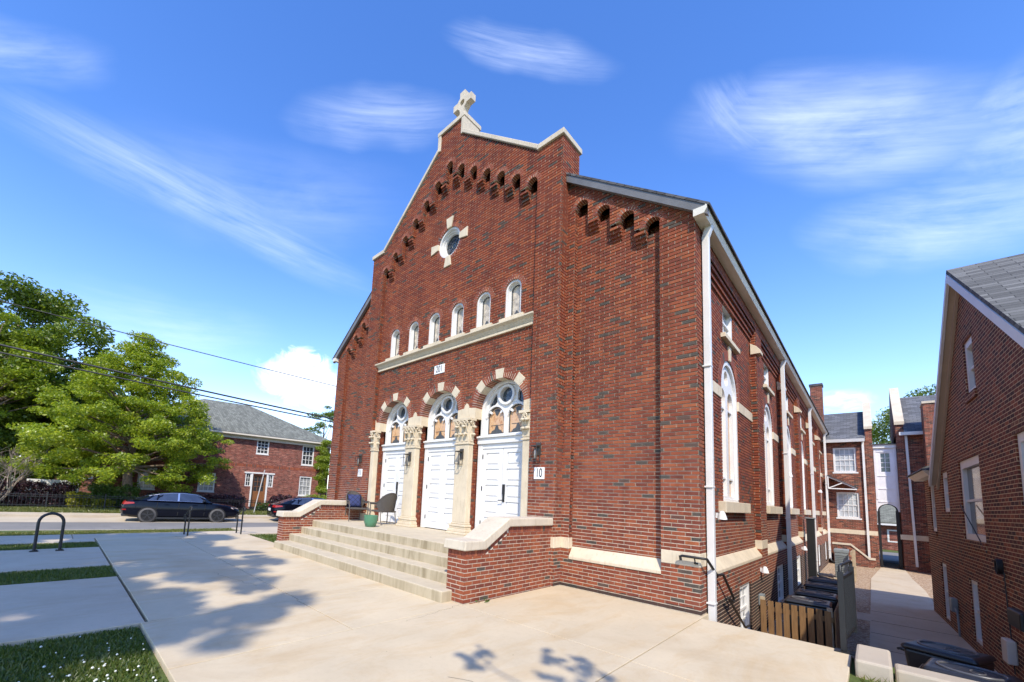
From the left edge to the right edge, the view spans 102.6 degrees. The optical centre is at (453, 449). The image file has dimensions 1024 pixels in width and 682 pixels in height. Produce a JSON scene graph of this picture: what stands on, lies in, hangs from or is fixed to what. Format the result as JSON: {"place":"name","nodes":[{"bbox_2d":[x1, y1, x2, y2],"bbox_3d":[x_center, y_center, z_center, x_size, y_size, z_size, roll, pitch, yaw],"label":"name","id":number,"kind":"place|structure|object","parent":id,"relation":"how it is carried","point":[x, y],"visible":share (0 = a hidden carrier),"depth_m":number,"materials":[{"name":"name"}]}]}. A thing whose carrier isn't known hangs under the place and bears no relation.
{"place":"outdoors","nodes":[
{"label":"outdoors","id":0,"kind":"place"},
{"bbox_2d":[0,625,163,681],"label":"lawn grass","id":1,"kind":"structure","parent":0,"point":[93,648],"depth_m":3.88,"materials":[{"name":"green"}]},
{"bbox_2d":[18,636,156,681],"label":"clover flowers","id":2,"kind":"object","parent":1,"relation":"on","point":[96,679],"visible":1,"depth_m":3.65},
{"bbox_2d":[0,512,267,515],"bbox_3d":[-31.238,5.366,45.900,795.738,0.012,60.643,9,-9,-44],"label":"pavement","id":3,"kind":"structure","parent":0,"point":[84,513],"depth_m":19.68,"materials":[{"name":"concrete"}]},
{"bbox_2d":[0,527,277,646],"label":"walk","id":4,"kind":"structure","parent":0,"point":[39,611],"depth_m":5.78,"materials":[{"name":"concrete"}]},
{"bbox_2d":[29,512,65,551],"bbox_3d":[-9.068,1.841,9.134,0.550,0.859,0.160,9,-9,-44],"label":"bike rack","id":5,"kind":"object","parent":4,"relation":"on","point":[61,516],"visible":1,"depth_m":9.14,"materials":[{"name":"black metal"}]},
{"bbox_2d":[0,522,277,529],"bbox_3d":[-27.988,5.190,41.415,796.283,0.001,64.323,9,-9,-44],"label":"road","id":6,"kind":"structure","parent":0,"point":[68,525],"depth_m":17.09,"materials":[{"name":"asphalt"}]},
{"bbox_2d":[0,513,277,530],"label":"kerb","id":7,"kind":"structure","parent":6,"relation":"on","point":[69,515],"depth_m":19.18,"materials":[{"name":"concrete"}]},
{"bbox_2d":[0,516,277,522],"bbox_3d":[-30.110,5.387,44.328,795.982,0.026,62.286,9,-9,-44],"label":"parking lane","id":8,"kind":"structure","parent":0,"point":[103,519],"depth_m":19.36,"materials":[{"name":"asphalt"}]},
{"bbox_2d":[120,492,238,521],"bbox_3d":[-13.670,2.902,20.601,4.932,1.495,2.114,8,-8,-35],"label":"sedan car","id":9,"kind":"object","parent":8,"relation":"on","point":[161,505],"visible":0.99,"depth_m":19.69,"materials":[{"name":"blue paint"}]},
{"bbox_2d":[267,497,325,518],"bbox_3d":[-8.458,3.605,24.473,4.932,1.495,2.114,8,-8,-35],"label":"sedan car","id":10,"kind":"object","parent":8,"relation":"on","point":[290,504],"visible":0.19,"depth_m":23.05,"materials":[{"name":"blue paint"}]},
{"bbox_2d":[0,477,326,512],"bbox_3d":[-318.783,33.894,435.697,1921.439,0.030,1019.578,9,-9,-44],"label":"verge","id":11,"kind":"structure","parent":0,"point":[1,505],"depth_m":23.52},
{"bbox_2d":[0,446,49,501],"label":"bare shrub","id":12,"kind":"object","parent":11,"relation":"on","point":[11,485],"visible":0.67,"depth_m":22.03,"materials":[{"name":"plant"}]},
{"bbox_2d":[0,311,66,452],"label":"yellow green tree","id":13,"kind":"object","parent":11,"relation":"on","point":[20,382],"visible":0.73,"depth_m":24.69,"materials":[{"name":"green plant"}]},
{"bbox_2d":[0,479,78,506],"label":"purple hedge","id":14,"kind":"object","parent":11,"relation":"on","point":[36,487],"visible":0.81,"depth_m":22.79,"materials":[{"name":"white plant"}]},
{"bbox_2d":[0,400,85,480],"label":"tall tree","id":15,"kind":"object","parent":11,"relation":"on","point":[9,439],"visible":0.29,"depth_m":24.91,"materials":[{"name":"green plant"}]},
{"bbox_2d":[25,479,80,492],"bbox_3d":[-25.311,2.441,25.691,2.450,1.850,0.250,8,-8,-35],"label":"car","id":16,"kind":"object","parent":11,"relation":"on","point":[50,482],"visible":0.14,"depth_m":25.59,"materials":[{"name":"paint"}]},
{"bbox_2d":[13,451,93,492],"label":"orange brick house","id":17,"kind":"structure","parent":11,"relation":"on","point":[82,489],"depth_m":39.87,"materials":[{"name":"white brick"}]},
{"bbox_2d":[27,399,97,498],"bbox_3d":[-29.267,-0.807,31.739,6.604,9.498,7.009,5,-7,-15],"label":"tall tree","id":18,"kind":"object","parent":11,"relation":"on","point":[64,465],"visible":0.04,"depth_m":30.21,"materials":[{"name":"green plant"}]},
{"bbox_2d":[0,270,127,434],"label":"tall tree","id":19,"kind":"object","parent":11,"relation":"on","point":[26,294],"visible":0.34,"depth_m":27.79,"materials":[{"name":"green plant"}]},
{"bbox_2d":[0,492,137,508],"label":"iron fence","id":20,"kind":"object","parent":11,"relation":"on","point":[47,496],"visible":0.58,"depth_m":22.20,"materials":[{"name":"black metal"}]},
{"bbox_2d":[64,491,95,507],"bbox_3d":[-21.371,2.865,23.210,1.380,1.012,1.197,9,-9,-44],"label":"gold shrub","id":21,"kind":"object","parent":11,"relation":"on","point":[85,501],"visible":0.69,"depth_m":22.99,"materials":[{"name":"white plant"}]},
{"bbox_2d":[89,498,115,508],"bbox_3d":[-20.390,3.136,23.654,1.245,0.668,1.092,9,-9,-44],"label":"gold shrub","id":22,"kind":"object","parent":11,"relation":"on","point":[99,503],"visible":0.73,"depth_m":23.39,"materials":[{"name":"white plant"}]},
{"bbox_2d":[87,483,140,507],"bbox_3d":[-20.422,2.782,24.477,2.640,1.526,1.290,8,-8,-36],"label":"boxwood hedge","id":23,"kind":"object","parent":11,"relation":"on","point":[100,490],"visible":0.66,"depth_m":24.20,"materials":[{"name":"green plant"}]},
{"bbox_2d":[0,330,234,508],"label":"oak tree","id":24,"kind":"object","parent":11,"relation":"on","point":[163,413],"visible":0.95,"depth_m":23.58,"materials":[{"name":"green plant"}]},
{"bbox_2d":[0,506,266,514],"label":"lawn grass","id":25,"kind":"structure","parent":11,"relation":"on","point":[56,509],"depth_m":20.85,"materials":[{"name":"plant"}]},
{"bbox_2d":[146,491,246,509],"bbox_3d":[-17.502,3.507,27.747,5.988,1.145,1.243,8,-8,-36],"label":"dark hedge","id":26,"kind":"object","parent":11,"relation":"on","point":[224,497],"visible":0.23,"depth_m":28.56,"materials":[{"name":"green plant"}]},
{"bbox_2d":[96,399,331,508],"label":"street house","id":27,"kind":"structure","parent":11,"relation":"on","point":[283,454],"depth_m":32.18,"materials":[{"name":"brick"}]},
{"bbox_2d":[136,468,156,489],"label":"window","id":28,"kind":"structure","parent":27,"relation":"in","point":[141,484],"depth_m":27.73,"materials":[{"name":"glass"}]},
{"bbox_2d":[196,473,215,492],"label":"window","id":29,"kind":"structure","parent":27,"relation":"in","point":[200,488],"depth_m":29.80,"materials":[{"name":"glass"}]},
{"bbox_2d":[250,475,265,506],"bbox_3d":[-15.342,3.247,31.878,0.981,2.450,0.144,8,-8,-40],"label":"door","id":30,"kind":"structure","parent":27,"relation":"in","point":[257,479],"depth_m":31.87,"materials":[{"name":"brown wood"}]},
{"bbox_2d":[256,441,269,455],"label":"window","id":31,"kind":"structure","parent":27,"relation":"in","point":[262,446],"depth_m":32.21,"materials":[{"name":"white paint"}]},
{"bbox_2d":[298,476,311,496],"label":"window","id":32,"kind":"structure","parent":27,"relation":"in","point":[304,482],"depth_m":33.94,"materials":[{"name":"white paint"}]},
{"bbox_2d":[301,446,313,465],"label":"window","id":33,"kind":"structure","parent":27,"relation":"in","point":[308,451],"depth_m":34.23,"materials":[{"name":"white paint"}]},
{"bbox_2d":[206,498,278,510],"bbox_3d":[-12.777,3.927,28.428,13.038,0.880,0.060,8,-8,-35],"label":"iron fence","id":34,"kind":"object","parent":11,"relation":"on","point":[244,500],"visible":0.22,"depth_m":27.45,"materials":[{"name":"black metal"}]},
{"bbox_2d":[304,405,333,451],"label":"feathery tree","id":35,"kind":"object","parent":11,"relation":"on","point":[329,414],"visible":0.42,"depth_m":40.82,"materials":[{"name":"green plant"}]},
{"bbox_2d":[312,440,330,495],"bbox_3d":[-10.992,2.143,33.955,1.566,5.968,1.549,9,-9,-44],"label":"slim tree","id":36,"kind":"object","parent":11,"relation":"on","point":[323,459],"visible":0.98,"depth_m":33.79,"materials":[{"name":"green plant"}]},
{"bbox_2d":[0,352,332,422],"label":"overhead wire","id":37,"kind":"object","parent":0,"point":[156,385],"visible":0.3,"depth_m":21.68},
{"bbox_2d":[0,344,333,419],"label":"overhead wire","id":38,"kind":"object","parent":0,"point":[3,345],"visible":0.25,"depth_m":21.67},
{"bbox_2d":[0,300,333,385],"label":"overhead wire","id":39,"kind":"object","parent":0,"point":[156,341],"visible":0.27,"depth_m":21.75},
{"bbox_2d":[0,530,895,681],"bbox_3d":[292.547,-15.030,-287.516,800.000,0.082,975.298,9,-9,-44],"label":"ground","id":40,"kind":"structure","parent":0,"point":[852,677],"depth_m":4.40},
{"bbox_2d":[0,541,99,550],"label":"lawn grass","id":41,"kind":"structure","parent":40,"relation":"on","point":[48,545],"depth_m":9.76,"materials":[{"name":"green"}]},
{"bbox_2d":[0,565,116,584],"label":"lawn grass","id":42,"kind":"structure","parent":40,"relation":"on","point":[30,576],"depth_m":7.01,"materials":[{"name":"green"}]},
{"bbox_2d":[0,528,237,535],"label":"lawn grass","id":43,"kind":"structure","parent":40,"relation":"on","point":[14,533],"depth_m":13.16,"materials":[{"name":"green"}]},
{"bbox_2d":[248,533,276,541],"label":"lawn grass","id":44,"kind":"structure","parent":40,"relation":"on","point":[270,538],"depth_m":13.66,"materials":[{"name":"green"}]},
{"bbox_2d":[95,534,851,681],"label":"terrace","id":45,"kind":"structure","parent":0,"point":[266,611],"depth_m":5.12,"materials":[{"name":"concrete"}]},
{"bbox_2d":[274,499,552,604],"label":"entrance steps","id":46,"kind":"structure","parent":45,"relation":"on","point":[491,557],"depth_m":7.89,"materials":[{"name":"concrete"}]},
{"bbox_2d":[345,491,369,520],"bbox_3d":[-3.136,1.787,12.936,0.669,0.943,0.851,7,-7,-30],"label":"wicker chair","id":47,"kind":"object","parent":46,"relation":"on","point":[363,501],"visible":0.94,"depth_m":12.94,"materials":[{"name":"wicker"}]},
{"bbox_2d":[348,494,361,507],"bbox_3d":[-3.174,1.644,13.029,0.440,0.440,0.150,7,-27,-30],"label":"throw pillow","id":48,"kind":"object","parent":47,"relation":"on","point":[355,500],"visible":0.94,"depth_m":12.97,"materials":[{"name":"blue fabric"}]},
{"bbox_2d":[364,515,377,526],"bbox_3d":[-2.244,1.932,10.989,0.380,0.305,0.380,9,-9,-44],"label":"planter pot","id":49,"kind":"object","parent":46,"relation":"on","point":[370,520],"visible":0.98,"depth_m":10.85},
{"bbox_2d":[369,493,396,524],"bbox_3d":[-2.013,1.736,11.959,0.669,0.943,0.851,8,-8,-36],"label":"wicker chair","id":50,"kind":"object","parent":46,"relation":"on","point":[386,503],"visible":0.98,"depth_m":11.72,"materials":[{"name":"wicker"}]},
{"bbox_2d":[834,560,856,655],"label":"metal gate","id":51,"kind":"structure","parent":45,"relation":"on","point":[847,604],"depth_m":5.38,"materials":[{"name":"metal"}]},
{"bbox_2d":[0,0,1023,488],"label":"sky","id":52,"kind":"structure","parent":0,"point":[226,179],"materials":[{"name":"blue"}]},
{"bbox_2d":[152,522,932,657],"bbox_3d":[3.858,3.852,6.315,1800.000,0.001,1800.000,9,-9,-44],"label":"yard ground","id":53,"kind":"structure","parent":0,"point":[865,575],"depth_m":17.06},
{"bbox_2d":[327,89,834,631],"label":"church","id":54,"kind":"structure","parent":53,"relation":"on","point":[617,351],"depth_m":9.42,"materials":[{"name":"brick"}]},
{"bbox_2d":[382,454,397,521],"bbox_3d":[-2.044,1.226,13.032,0.065,2.140,0.660,9,-9,-44],"label":"door","id":55,"kind":"structure","parent":54,"relation":"in","point":[391,460],"depth_m":13.04,"materials":[{"name":"white paint"}]},
{"bbox_2d":[385,329,400,360],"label":"window","id":56,"kind":"structure","parent":54,"relation":"in","point":[395,337],"depth_m":13.49,"materials":[{"name":"white paint"}]},
{"bbox_2d":[394,454,404,522],"bbox_3d":[-1.616,1.195,12.550,0.131,2.140,0.716,9,-9,-44],"label":"door","id":57,"kind":"structure","parent":54,"relation":"in","point":[400,469],"depth_m":12.66,"materials":[{"name":"white paint"}]},
{"bbox_2d":[403,321,418,354],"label":"window","id":58,"kind":"structure","parent":54,"relation":"in","point":[413,334],"depth_m":12.80,"materials":[{"name":"white paint"}]},
{"bbox_2d":[423,313,440,347],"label":"window","id":59,"kind":"structure","parent":54,"relation":"in","point":[435,319],"depth_m":12.11,"materials":[{"name":"white paint"}]},
{"bbox_2d":[424,451,443,528],"bbox_3d":[-0.553,1.134,11.514,0.065,2.140,0.660,9,-9,-44],"label":"door","id":60,"kind":"structure","parent":54,"relation":"in","point":[432,516],"depth_m":11.50,"materials":[{"name":"white paint"}]},
{"bbox_2d":[440,451,454,529],"bbox_3d":[-0.081,1.107,11.047,0.045,2.140,0.644,9,-9,-44],"label":"door","id":61,"kind":"structure","parent":54,"relation":"in","point":[449,466],"depth_m":11.11,"materials":[{"name":"white paint"}]},
{"bbox_2d":[439,227,459,257],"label":"round window","id":62,"kind":"structure","parent":54,"relation":"in","point":[450,240],"depth_m":12.12,"materials":[{"name":"white paint"}]},
{"bbox_2d":[445,303,465,340],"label":"window","id":63,"kind":"structure","parent":54,"relation":"in","point":[457,314],"depth_m":11.42,"materials":[{"name":"white paint"}]},
{"bbox_2d":[470,292,492,331],"bbox_3d":[0.802,-3.586,10.604,0.275,1.058,0.720,9,-9,-44],"label":"window","id":64,"kind":"structure","parent":54,"relation":"in","point":[483,305],"depth_m":10.72,"materials":[{"name":"white paint"}]},
{"bbox_2d":[479,448,503,523],"bbox_3d":[0.924,1.043,10.010,0.065,2.140,0.660,9,-9,-44],"label":"door","id":65,"kind":"structure","parent":54,"relation":"in","point":[492,471],"depth_m":10.03,"materials":[{"name":"white paint"}]},
{"bbox_2d":[498,447,521,515],"bbox_3d":[1.352,1.012,9.528,0.131,2.140,0.716,9,-9,-44],"label":"door","id":66,"kind":"structure","parent":54,"relation":"in","point":[512,457],"depth_m":9.59,"materials":[{"name":"white paint"}]},
{"bbox_2d":[499,279,524,321],"bbox_3d":[1.476,-3.627,9.917,0.275,1.058,0.720,9,-9,-44],"label":"window","id":67,"kind":"structure","parent":54,"relation":"in","point":[513,292],"depth_m":10.03,"materials":[{"name":"white paint"}]},
{"bbox_2d":[534,467,544,478],"bbox_3d":[1.799,0.501,8.579,0.023,0.250,0.255,9,-9,-44],"label":"number plaque","id":68,"kind":"object","parent":54,"relation":"attached to","point":[539,472],"visible":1,"depth_m":8.56,"materials":[{"name":"white metal"}]},
{"bbox_2d":[679,554,749,628],"bbox_3d":[4.866,2.669,7.492,3.006,1.584,0.416,9,-9,-44],"label":"handrail","id":69,"kind":"object","parent":54,"relation":"attached to","point":[730,600],"depth_m":7.14,"materials":[{"name":"black metal"}]},
{"bbox_2d":[721,305,739,354],"bbox_3d":[6.220,-2.823,9.277,1.400,1.000,0.240,9,-9,-44],"label":"upper window","id":70,"kind":"structure","parent":54,"relation":"in","point":[726,335],"depth_m":9.47,"materials":[{"name":"glass"}]},
{"bbox_2d":[718,361,750,512],"bbox_3d":[6.099,-0.303,8.985,2.300,3.360,0.290,9,-9,-44],"label":"arched window","id":71,"kind":"structure","parent":54,"relation":"in","point":[730,503],"depth_m":9.28,"materials":[{"name":"glass"}]},
{"bbox_2d":[740,582,749,628],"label":"basement window","id":72,"kind":"structure","parent":54,"relation":"in","point":[744,589],"depth_m":9.04,"materials":[{"name":"white paint"}]},
{"bbox_2d":[763,364,774,396],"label":"upper window","id":73,"kind":"structure","parent":54,"relation":"in","point":[766,384],"depth_m":12.93,"materials":[{"name":"glass"}]},
{"bbox_2d":[764,404,782,513],"bbox_3d":[9.589,0.257,12.378,2.300,3.360,0.290,9,-9,-44],"label":"arched window","id":74,"kind":"structure","parent":54,"relation":"in","point":[771,508],"depth_m":12.74,"materials":[{"name":"white paint"}]},
{"bbox_2d":[777,564,783,602],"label":"basement window","id":75,"kind":"structure","parent":54,"relation":"in","point":[780,568],"depth_m":12.49,"materials":[{"name":"glass"}]},
{"bbox_2d":[787,426,799,514],"bbox_3d":[12.688,0.755,15.390,2.300,3.360,0.290,9,-9,-44],"label":"arched window","id":76,"kind":"structure","parent":54,"relation":"in","point":[792,510],"depth_m":15.81,"materials":[{"name":"white paint"}]},
{"bbox_2d":[801,441,810,514],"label":"arched window","id":77,"kind":"structure","parent":54,"relation":"in","point":[806,512],"depth_m":18.82,"materials":[{"name":"white paint"}]},
{"bbox_2d":[760,596,840,648],"bbox_3d":[8.534,3.916,9.770,4.740,1.110,1.175,9,-9,-44],"label":"plank screen","id":78,"kind":"object","parent":53,"relation":"on","point":[830,618],"visible":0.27,"depth_m":8.12,"materials":[{"name":"brown wood"}]},
{"bbox_2d":[781,595,831,645],"bbox_3d":[7.349,3.688,8.455,0.787,1.149,0.609,-3,-9,44],"label":"wheelie bin","id":79,"kind":"object","parent":53,"relation":"on","point":[810,602],"visible":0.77,"depth_m":8.31,"materials":[{"name":"black plastic"}]},
{"bbox_2d":[737,383,879,567],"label":"wing","id":80,"kind":"structure","parent":53,"relation":"on","point":[850,461],"depth_m":25.09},
{"bbox_2d":[833,447,857,473],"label":"window","id":81,"kind":"structure","parent":80,"relation":"in","point":[844,459],"depth_m":25.33,"materials":[{"name":"glass"}]},
{"bbox_2d":[836,492,861,519],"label":"window","id":82,"kind":"structure","parent":80,"relation":"in","point":[848,503],"depth_m":24.99,"materials":[{"name":"white paint"}]},
{"bbox_2d":[805,517,816,576],"bbox_3d":[14.269,4.100,16.215,0.360,2.745,0.300,9,-9,-44],"label":"utility post","id":83,"kind":"object","parent":53,"relation":"on","point":[811,547],"visible":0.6,"depth_m":16.14,"materials":[{"name":"black metal"}]},
{"bbox_2d":[792,588,837,642],"bbox_3d":[8.232,3.823,9.258,0.609,1.149,0.787,9,-9,-44],"label":"wheelie bin","id":84,"kind":"object","parent":53,"relation":"on","point":[827,596],"visible":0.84,"depth_m":9.09,"materials":[{"name":"black plastic"}]},
{"bbox_2d":[801,581,837,594],"bbox_3d":[9.385,4.005,10.351,0.787,1.149,0.609,-3,-9,45],"label":"wheelie bin","id":85,"kind":"object","parent":53,"relation":"on","point":[824,587],"visible":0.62,"depth_m":10.27,"materials":[{"name":"black plastic"}]},
{"bbox_2d":[805,576,836,584],"bbox_3d":[10.261,4.149,11.231,0.787,1.149,0.609,-3,-9,45],"label":"wheelie bin","id":86,"kind":"object","parent":53,"relation":"on","point":[823,580],"visible":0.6,"depth_m":11.19,"materials":[{"name":"black plastic"}]},
{"bbox_2d":[833,548,848,578],"bbox_3d":[18.049,5.317,18.913,1.000,1.342,0.580,9,-9,-44],"label":"air conditioner","id":87,"kind":"object","parent":53,"relation":"on","point":[841,555],"visible":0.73,"depth_m":18.68,"materials":[{"name":"grey paint"}]},
{"bbox_2d":[832,542,875,567],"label":"stair wall","id":88,"kind":"structure","parent":53,"relation":"on","point":[863,559],"depth_m":23.79,"materials":[{"name":"brick"}]},
{"bbox_2d":[877,504,902,568],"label":"passage gate","id":89,"kind":"structure","parent":53,"relation":"on","point":[898,539],"depth_m":23.66,"materials":[{"name":"black metal"}]},
{"bbox_2d":[889,388,934,572],"bbox_3d":[29.788,1.458,23.469,8.450,11.400,5.950,9,-9,-44],"label":"gabled annex","id":90,"kind":"object","parent":53,"relation":"on","point":[911,424],"visible":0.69,"depth_m":23.14,"materials":[{"name":"brick"}]},
{"bbox_2d":[872,443,899,511],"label":"link bridge","id":91,"kind":"structure","parent":90,"relation":"attached to","point":[886,474],"depth_m":24.11,"materials":[{"name":"white paint"}]},
{"bbox_2d":[879,453,890,471],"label":"window","id":92,"kind":"structure","parent":91,"relation":"in","point":[885,464],"depth_m":24.25,"materials":[{"name":"glass"}]},
{"bbox_2d":[855,644,977,681],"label":"retaining wall","id":93,"kind":"structure","parent":53,"relation":"on","point":[872,662],"depth_m":4.43,"materials":[{"name":"concrete"}]},
{"bbox_2d":[906,253,1023,681],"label":"brick house","id":94,"kind":"structure","parent":53,"relation":"on","point":[974,469],"depth_m":8.34,"materials":[{"name":"red brick"}]},
{"bbox_2d":[931,485,937,536],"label":"window","id":95,"kind":"structure","parent":94,"relation":"in","point":[934,533],"depth_m":12.78,"materials":[{"name":"white paint"}]},
{"bbox_2d":[941,463,950,517],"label":"window","id":96,"kind":"structure","parent":94,"relation":"in","point":[947,514],"depth_m":11.24,"materials":[{"name":"glass"}]},
{"bbox_2d":[943,563,950,620],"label":"basement window","id":97,"kind":"structure","parent":94,"relation":"in","point":[944,565],"depth_m":11.79,"materials":[{"name":"white paint"}]},
{"bbox_2d":[949,597,960,636],"bbox_3d":[12.840,4.273,10.403,0.117,0.872,0.622,-3,-9,43],"label":"gas meter","id":98,"kind":"object","parent":94,"relation":"attached to","point":[953,604],"visible":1,"depth_m":10.43,"materials":[{"name":"grey paint"}]},
{"bbox_2d":[961,323,976,403],"bbox_3d":[11.094,-1.823,8.653,0.230,1.540,0.946,-3,-9,43],"label":"window","id":99,"kind":"structure","parent":94,"relation":"in","point":[972,388],"depth_m":8.86,"materials":[{"name":"white paint"}]},
{"bbox_2d":[957,444,987,550],"bbox_3d":[11.538,1.077,8.968,0.230,2.180,2.080,-3,-9,43],"label":"window","id":100,"kind":"structure","parent":94,"relation":"in","point":[970,470],"depth_m":9.19,"materials":[{"name":"white paint"}]},
{"bbox_2d":[971,580,982,645],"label":"basement window","id":101,"kind":"structure","parent":94,"relation":"in","point":[974,584],"depth_m":9.25,"materials":[{"name":"glass"}]},
{"bbox_2d":[994,559,1015,674],"bbox_3d":[9.913,2.974,7.325,0.090,1.963,0.256,-3,-9,43],"label":"electric meter","id":102,"kind":"object","parent":94,"relation":"attached to","point":[998,566],"visible":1,"depth_m":7.38,"materials":[{"name":"black metal"}]},
{"bbox_2d":[1001,607,1023,665],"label":"utility box","id":103,"kind":"object","parent":94,"relation":"attached to","point":[1015,616],"visible":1,"depth_m":7.02,"materials":[{"name":"beige paint"}]},
{"bbox_2d":[1011,417,1023,518],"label":"window","id":104,"kind":"structure","parent":94,"relation":"in","point":[1018,425],"depth_m":6.59,"materials":[{"name":"white paint"}]},
{"bbox_2d":[569,528,898,563],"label":"back road","id":105,"kind":"structure","parent":0,"point":[889,557],"depth_m":29.81,"materials":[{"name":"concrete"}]},
{"bbox_2d":[879,549,897,552],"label":"back lawn","id":106,"kind":"structure","parent":0,"point":[893,551],"depth_m":35.52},
{"bbox_2d":[876,505,897,550],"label":"distant house","id":107,"kind":"structure","parent":106,"relation":"on","point":[888,523],"depth_m":36.99,"materials":[{"name":"red brick"}]},
{"bbox_2d":[872,384,935,443],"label":"yard tree","id":108,"kind":"object","parent":106,"relation":"on","point":[881,430],"visible":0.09,"depth_m":40.37,"materials":[{"name":"green plant"}]},
{"bbox_2d":[870,568,997,672],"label":"yard path","id":109,"kind":"structure","parent":0,"point":[898,593],"depth_m":12.04,"materials":[{"name":"concrete"}]},
{"bbox_2d":[897,639,996,670],"bbox_3d":[6.863,3.341,5.667,0.610,1.149,0.787,6,-7,-22],"label":"wheelie bin","id":110,"kind":"object","parent":109,"relation":"on","point":[919,653],"visible":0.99,"depth_m":5.65,"materials":[{"name":"black plastic"}]},
{"bbox_2d":[919,658,1022,681],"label":"wheelie bin","id":111,"kind":"object","parent":109,"relation":"on","point":[969,672],"visible":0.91,"depth_m":4.86,"materials":[{"name":"black plastic"}]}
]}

